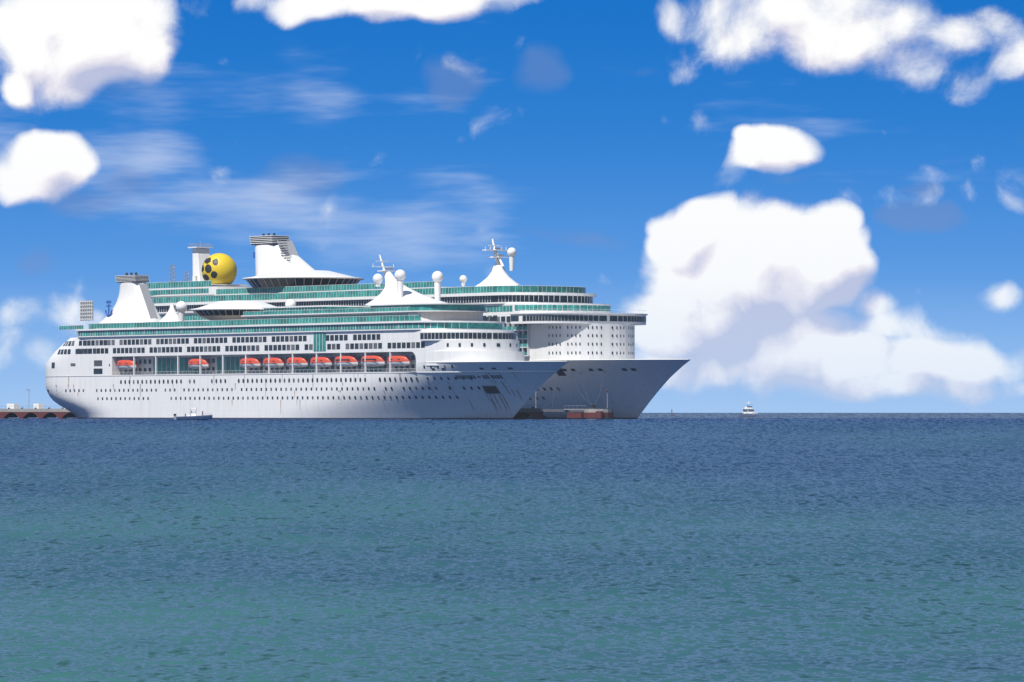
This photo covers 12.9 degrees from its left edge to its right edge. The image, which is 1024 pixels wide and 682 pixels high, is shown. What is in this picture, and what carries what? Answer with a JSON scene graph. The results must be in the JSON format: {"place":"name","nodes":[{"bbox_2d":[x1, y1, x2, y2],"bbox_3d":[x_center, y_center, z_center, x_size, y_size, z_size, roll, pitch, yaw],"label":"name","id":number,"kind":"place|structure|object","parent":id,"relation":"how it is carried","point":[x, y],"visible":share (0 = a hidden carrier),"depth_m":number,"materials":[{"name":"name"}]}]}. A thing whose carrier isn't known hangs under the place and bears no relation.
{"place":"outdoors","nodes":[
{"label":"outdoors","id":0,"kind":"place"},
{"bbox_2d":[0,413,1023,681],"bbox_3d":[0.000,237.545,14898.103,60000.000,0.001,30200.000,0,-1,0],"label":"sea","id":1,"kind":"structure","parent":0,"point":[770,547],"depth_m":72.61,"materials":[{"name":"liquid"}]},
{"bbox_2d":[174,403,212,419],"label":"console boat","id":2,"kind":"object","parent":1,"relation":"on","point":[192,416],"visible":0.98,"depth_m":1308.79,"materials":[{"name":"blue paint"}]},
{"bbox_2d":[45,255,568,418],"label":"cruise ship","id":3,"kind":"object","parent":1,"relation":"on","point":[396,348],"visible":0.99,"depth_m":1482.05,"materials":[{"name":"white paint"}]},
{"bbox_2d":[0,389,613,418],"bbox_3d":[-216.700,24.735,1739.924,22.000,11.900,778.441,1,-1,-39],"label":"pier","id":4,"kind":"structure","parent":1,"relation":"in","point":[15,411],"depth_m":1459.36,"materials":[{"name":"brown concrete"}]},
{"bbox_2d":[544,372,604,407],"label":"mooring lines","id":5,"kind":"object","parent":4,"relation":"on","point":[578,389],"visible":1,"depth_m":1474.19,"materials":[{"name":"grey fabric"}]},
{"bbox_2d":[146,233,689,418],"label":"cruise ship","id":6,"kind":"object","parent":1,"relation":"on","point":[584,335],"visible":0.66,"depth_m":1512.42,"materials":[{"name":"white paint"}]},
{"bbox_2d":[738,400,757,416],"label":"sport fishing boat","id":7,"kind":"object","parent":1,"relation":"on","point":[748,411],"visible":0.97,"depth_m":2098.53,"materials":[{"name":"white paint"}]},
{"bbox_2d":[0,0,1023,412],"label":"sky","id":8,"kind":"structure","parent":0,"point":[812,206],"materials":[{"name":"blue"}]}
]}

